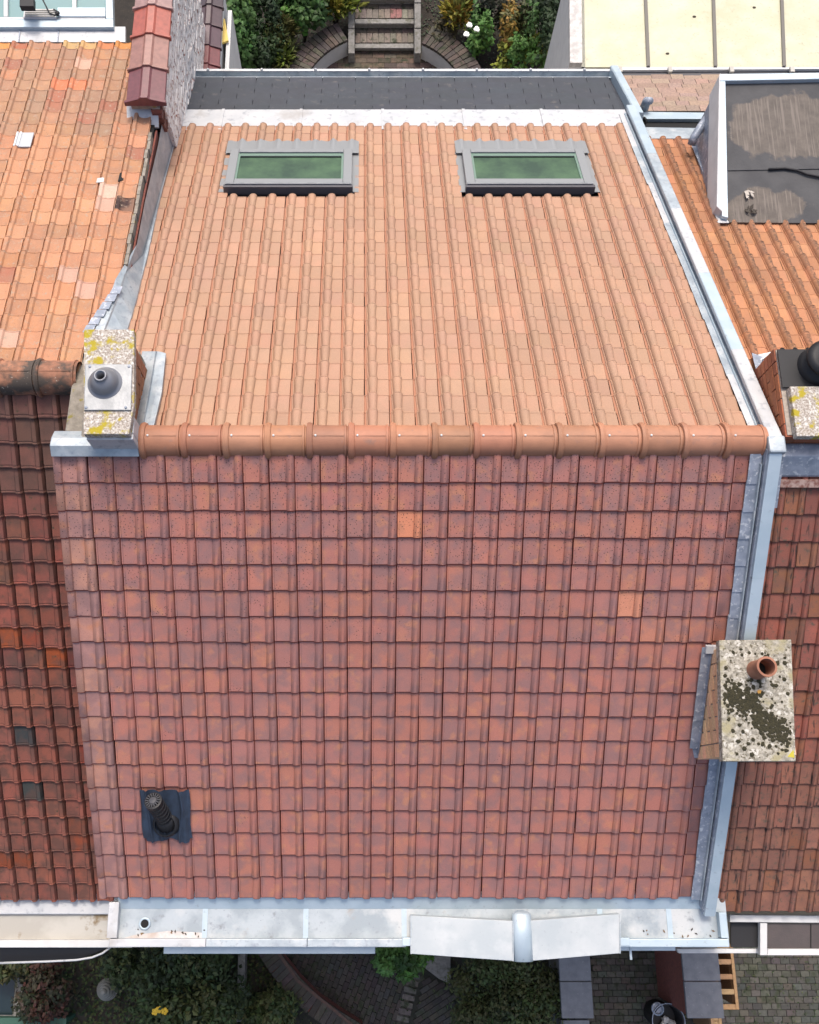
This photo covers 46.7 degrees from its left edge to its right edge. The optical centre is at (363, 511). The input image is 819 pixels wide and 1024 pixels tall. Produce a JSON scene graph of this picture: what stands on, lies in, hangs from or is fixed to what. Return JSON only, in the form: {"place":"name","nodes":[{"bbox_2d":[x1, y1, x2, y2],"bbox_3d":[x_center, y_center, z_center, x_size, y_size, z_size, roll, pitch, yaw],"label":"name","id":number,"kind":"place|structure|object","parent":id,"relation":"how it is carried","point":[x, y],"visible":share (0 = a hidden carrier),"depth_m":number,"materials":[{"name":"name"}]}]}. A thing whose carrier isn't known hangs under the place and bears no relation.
{"place":"outdoors","nodes":[
{"label":"outdoors","id":0,"kind":"place"},
{"bbox_2d":[114,0,543,68],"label":"garden soil","id":1,"kind":"structure","parent":0,"point":[124,15],"depth_m":17.16,"materials":[{"name":"brown soil"}]},
{"bbox_2d":[124,0,204,147],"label":"party wall","id":2,"kind":"structure","parent":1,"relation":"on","point":[167,38],"depth_m":9.85,"materials":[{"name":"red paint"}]},
{"bbox_2d":[201,0,227,68],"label":"garden wall","id":3,"kind":"structure","parent":1,"relation":"on","point":[215,13],"depth_m":12.34,"materials":[{"name":"red paint"}]},
{"bbox_2d":[222,19,228,43],"bbox_3d":[-1.872,-6.440,12.691,0.104,0.030,0.409,-4,73,-1],"label":"yellow board","id":4,"kind":"object","parent":3,"relation":"on","point":[225,38],"visible":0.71,"depth_m":12.66,"materials":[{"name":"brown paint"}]},
{"bbox_2d":[225,10,241,68],"bbox_3d":[-1.817,-5.801,14.384,0.053,3.542,1.016,0,73,0],"label":"garden screen","id":5,"kind":"object","parent":1,"relation":"on","point":[232,59],"visible":0.21,"depth_m":12.82,"materials":[{"name":"white paint"}]},
{"bbox_2d":[226,0,261,68],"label":"ivy shrub","id":6,"kind":"object","parent":1,"relation":"on","point":[246,42],"visible":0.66,"depth_m":15.74,"materials":[{"name":"green plant"}]},
{"bbox_2d":[239,52,281,68],"bbox_3d":[-1.862,-7.774,16.492,1.048,0.720,0.643,0,73,0],"label":"shrub","id":7,"kind":"object","parent":1,"relation":"on","point":[256,65],"visible":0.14,"depth_m":16.33,"materials":[{"name":"green plant"}]},
{"bbox_2d":[239,0,286,68],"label":"dark shrub","id":8,"kind":"object","parent":1,"relation":"on","point":[273,9],"visible":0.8,"depth_m":16.01,"materials":[{"name":"green plant"}]},
{"bbox_2d":[260,5,301,68],"bbox_3d":[-1.465,-8.209,16.464,0.862,1.025,1.376,0,73,0],"label":"willow shrub","id":9,"kind":"object","parent":1,"relation":"on","point":[290,49],"visible":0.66,"depth_m":16.18,"materials":[{"name":"green plant"}]},
{"bbox_2d":[278,0,333,42],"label":"round shrub","id":10,"kind":"object","parent":1,"relation":"on","point":[304,13],"visible":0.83,"depth_m":16.19,"materials":[{"name":"green plant"}]},
{"bbox_2d":[285,23,347,68],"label":"curved wall","id":11,"kind":"structure","parent":1,"relation":"on","point":[325,48],"depth_m":16.54,"materials":[{"name":"brown brick"}]},
{"bbox_2d":[325,0,369,23],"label":"yellow shrub","id":12,"kind":"object","parent":1,"relation":"on","point":[338,10],"visible":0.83,"depth_m":16.45,"materials":[{"name":"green plant"}]},
{"bbox_2d":[348,0,420,62],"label":"garden steps","id":13,"kind":"structure","parent":1,"relation":"on","point":[384,25],"depth_m":16.85,"materials":[{"name":"concrete"}]},
{"bbox_2d":[226,0,543,68],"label":"ground cover","id":14,"kind":"object","parent":1,"relation":"on","point":[421,34],"visible":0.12,"depth_m":17.08,"materials":[{"name":"green plant"}]},
{"bbox_2d":[427,7,457,43],"bbox_3d":[1.384,-8.479,16.703,0.570,0.728,0.722,0,73,0],"label":"bronze shrub","id":15,"kind":"object","parent":1,"relation":"on","point":[441,24],"visible":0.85,"depth_m":16.55,"materials":[{"name":"brown plant"}]},
{"bbox_2d":[421,26,480,68],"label":"curved wall","id":16,"kind":"structure","parent":1,"relation":"on","point":[447,52],"depth_m":16.51,"materials":[{"name":"brown brick"}]},
{"bbox_2d":[437,0,473,33],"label":"yellow bush","id":17,"kind":"object","parent":1,"relation":"on","point":[458,12],"visible":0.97,"depth_m":16.33,"materials":[{"name":"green plant"}]},
{"bbox_2d":[463,0,495,59],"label":"rose bush","id":18,"kind":"object","parent":1,"relation":"on","point":[478,34],"visible":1,"depth_m":16.25,"materials":[{"name":"green plant"}]},
{"bbox_2d":[468,0,516,36],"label":"grey shrub","id":19,"kind":"object","parent":1,"relation":"on","point":[489,5],"visible":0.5,"depth_m":16.39,"materials":[{"name":"green plant"}]},
{"bbox_2d":[493,0,537,53],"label":"olive shrub","id":20,"kind":"object","parent":1,"relation":"on","point":[515,21],"visible":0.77,"depth_m":16.09,"materials":[{"name":"green plant"}]},
{"bbox_2d":[490,27,547,68],"bbox_3d":[2.800,-7.905,16.372,1.219,1.026,0.795,0,73,0],"label":"lime shrub","id":21,"kind":"object","parent":1,"relation":"on","point":[520,50],"visible":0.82,"depth_m":16.18,"materials":[{"name":"green plant"}]},
{"bbox_2d":[520,0,560,59],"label":"tall shrub","id":22,"kind":"object","parent":1,"relation":"on","point":[547,10],"visible":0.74,"depth_m":15.72,"materials":[{"name":"green plant"}]},
{"bbox_2d":[544,0,818,75],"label":"conservatory","id":23,"kind":"object","parent":1,"relation":"on","point":[650,37],"visible":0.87,"depth_m":12.83,"materials":[{"name":"beige"}]},
{"bbox_2d":[286,946,469,1023],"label":"court paving","id":24,"kind":"structure","parent":0,"point":[374,991],"depth_m":15.20,"materials":[{"name":"stone"}]},
{"bbox_2d":[258,954,361,1023],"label":"curved wall","id":25,"kind":"structure","parent":24,"relation":"on","point":[317,1005],"depth_m":14.84,"materials":[{"name":"red brick"}]},
{"bbox_2d":[370,946,434,985],"bbox_3d":[0.628,7.133,14.994,1.080,0.868,0.664,0,73,0],"label":"leafy plant","id":26,"kind":"object","parent":24,"relation":"on","point":[402,961],"visible":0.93,"depth_m":14.84,"materials":[{"name":"green plant"}]},
{"bbox_2d":[423,956,449,983],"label":"concrete slab","id":27,"kind":"structure","parent":24,"relation":"on","point":[439,967],"depth_m":15.24,"materials":[{"name":"concrete"}]},
{"bbox_2d":[326,49,437,68],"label":"patio","id":28,"kind":"structure","parent":0,"point":[384,59],"depth_m":16.88,"materials":[{"name":"brick"}]},
{"bbox_2d":[29,909,818,1023],"bbox_3d":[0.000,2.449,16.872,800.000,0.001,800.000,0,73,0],"label":"ground","id":29,"kind":"structure","parent":0,"point":[82,1019],"depth_m":15.30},
{"bbox_2d":[0,977,28,1015],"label":"cold frame","id":30,"kind":"object","parent":29,"relation":"on","point":[7,991],"visible":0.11,"depth_m":14.96,"materials":[{"name":"glass"}]},
{"bbox_2d":[0,963,32,984],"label":"hedge","id":31,"kind":"object","parent":29,"relation":"on","point":[8,972],"visible":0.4,"depth_m":14.60,"materials":[{"name":"green plant"}]},
{"bbox_2d":[0,1012,75,1023],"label":"garden rail","id":32,"kind":"object","parent":29,"relation":"on","point":[15,1020],"visible":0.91,"depth_m":14.67,"materials":[{"name":"green paint"}]},
{"bbox_2d":[10,962,80,1023],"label":"hedge","id":33,"kind":"object","parent":29,"relation":"on","point":[39,999],"visible":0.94,"depth_m":14.46,"materials":[{"name":"green plant"}]},
{"bbox_2d":[0,0,164,961],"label":"terraced house","id":34,"kind":"structure","parent":29,"relation":"on","point":[78,150],"depth_m":9.09,"materials":[{"name":"orange"}]},
{"bbox_2d":[0,948,110,963],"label":"cable","id":35,"kind":"object","parent":34,"relation":"attached to","point":[63,960],"visible":0.96,"depth_m":9.65,"materials":[{"name":"metal"}]},
{"bbox_2d":[97,978,117,1000],"bbox_3d":[-4.022,7.509,14.923,0.328,0.730,0.328,0,73,0],"label":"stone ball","id":36,"kind":"object","parent":29,"relation":"on","point":[105,992],"visible":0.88,"depth_m":14.69,"materials":[{"name":"grey stone"}]},
{"bbox_2d":[96,947,140,993],"bbox_3d":[-3.847,7.096,14.879,0.716,1.104,0.808,0,73,0],"label":"hedge","id":37,"kind":"object","parent":29,"relation":"on","point":[113,965],"visible":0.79,"depth_m":14.67,"materials":[{"name":"green plant"}]},
{"bbox_2d":[152,1006,167,1014],"bbox_3d":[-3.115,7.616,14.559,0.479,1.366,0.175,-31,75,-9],"label":"flower","id":38,"kind":"object","parent":29,"relation":"on","point":[155,1011],"visible":0.99,"depth_m":13.93,"materials":[{"name":"yellow plant"}]},
{"bbox_2d":[118,947,252,1023],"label":"hedge","id":39,"kind":"object","parent":29,"relation":"on","point":[209,1002],"visible":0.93,"depth_m":14.26,"materials":[{"name":"green plant"}]},
{"bbox_2d":[236,954,247,1021],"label":"garden kerb","id":40,"kind":"structure","parent":29,"relation":"on","point":[242,960],"depth_m":15.04,"materials":[{"name":"concrete"}]},
{"bbox_2d":[237,979,303,1023],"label":"hedge","id":41,"kind":"object","parent":29,"relation":"on","point":[277,1005],"visible":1,"depth_m":14.55,"materials":[{"name":"green plant"}]},
{"bbox_2d":[50,65,785,961],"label":"terraced house","id":42,"kind":"structure","parent":29,"relation":"on","point":[418,447],"depth_m":8.11,"materials":[{"name":"orange"}]},
{"bbox_2d":[24,948,818,1023],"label":"ground plants","id":43,"kind":"object","parent":29,"relation":"on","point":[116,1008],"visible":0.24,"depth_m":15.22,"materials":[{"name":"green plant"}]},
{"bbox_2d":[444,958,574,1023],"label":"hedge","id":44,"kind":"object","parent":29,"relation":"on","point":[497,1003],"visible":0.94,"depth_m":14.40,"materials":[{"name":"green plant"}]},
{"bbox_2d":[551,1012,588,1023],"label":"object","id":45,"kind":"object","parent":29,"relation":"on","point":[576,1020],"depth_m":14.40,"materials":[{"name":"grey stone"}]},
{"bbox_2d":[549,956,593,1017],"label":"yard wall","id":46,"kind":"structure","parent":29,"relation":"on","point":[575,988],"depth_m":14.27,"materials":[{"name":"concrete"}]},
{"bbox_2d":[693,1018,721,1023],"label":"pallet","id":47,"kind":"object","parent":29,"relation":"on","point":[707,1020],"visible":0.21,"depth_m":14.47,"materials":[{"name":"brown wood"}]},
{"bbox_2d":[623,73,818,954],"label":"terraced house","id":48,"kind":"structure","parent":29,"relation":"on","point":[722,143],"depth_m":8.57,"materials":[{"name":"orange"}]},
{"bbox_2d":[768,167,818,177],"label":"cable","id":49,"kind":"object","parent":48,"relation":"on","point":[796,170],"visible":1,"depth_m":9.59,"materials":[{"name":"black plastic"}]},
{"bbox_2d":[717,944,738,1009],"bbox_3d":[5.462,7.184,14.829,0.316,1.100,0.893,0,73,0],"label":"pallet","id":50,"kind":"object","parent":29,"relation":"on","point":[728,978],"visible":0.4,"depth_m":14.37,"materials":[{"name":"brown wood"}]},
{"bbox_2d":[587,951,684,1023],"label":"yard paving","id":51,"kind":"structure","parent":0,"point":[637,973],"depth_m":15.22,"materials":[{"name":"stone"}]},
{"bbox_2d":[644,999,685,1023],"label":"bin","id":52,"kind":"object","parent":51,"relation":"on","point":[656,1011],"visible":0.91,"depth_m":14.66,"materials":[{"name":"black plastic"}]},
{"bbox_2d":[654,947,723,1017],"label":"yard wall","id":53,"kind":"structure","parent":51,"relation":"on","point":[689,985],"depth_m":13.89,"materials":[{"name":"red brick"}]},
{"bbox_2d":[744,190,753,198],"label":"dead leaf clump","id":54,"kind":"object","parent":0,"point":[747,192],"visible":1,"depth_m":9.52,"materials":[{"name":"beige"}]},
{"bbox_2d":[745,204,756,213],"bbox_3d":[3.877,-3.024,9.479,0.108,0.027,0.106,-21,74,-6],"label":"dead leaf clump","id":55,"kind":"object","parent":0,"point":[748,209],"visible":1,"depth_m":9.48,"materials":[{"name":"brown plant"}]},
{"bbox_2d":[721,947,818,1023],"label":"neighbour yard paving","id":56,"kind":"structure","parent":0,"point":[754,998],"depth_m":15.20,"materials":[{"name":"stone"}]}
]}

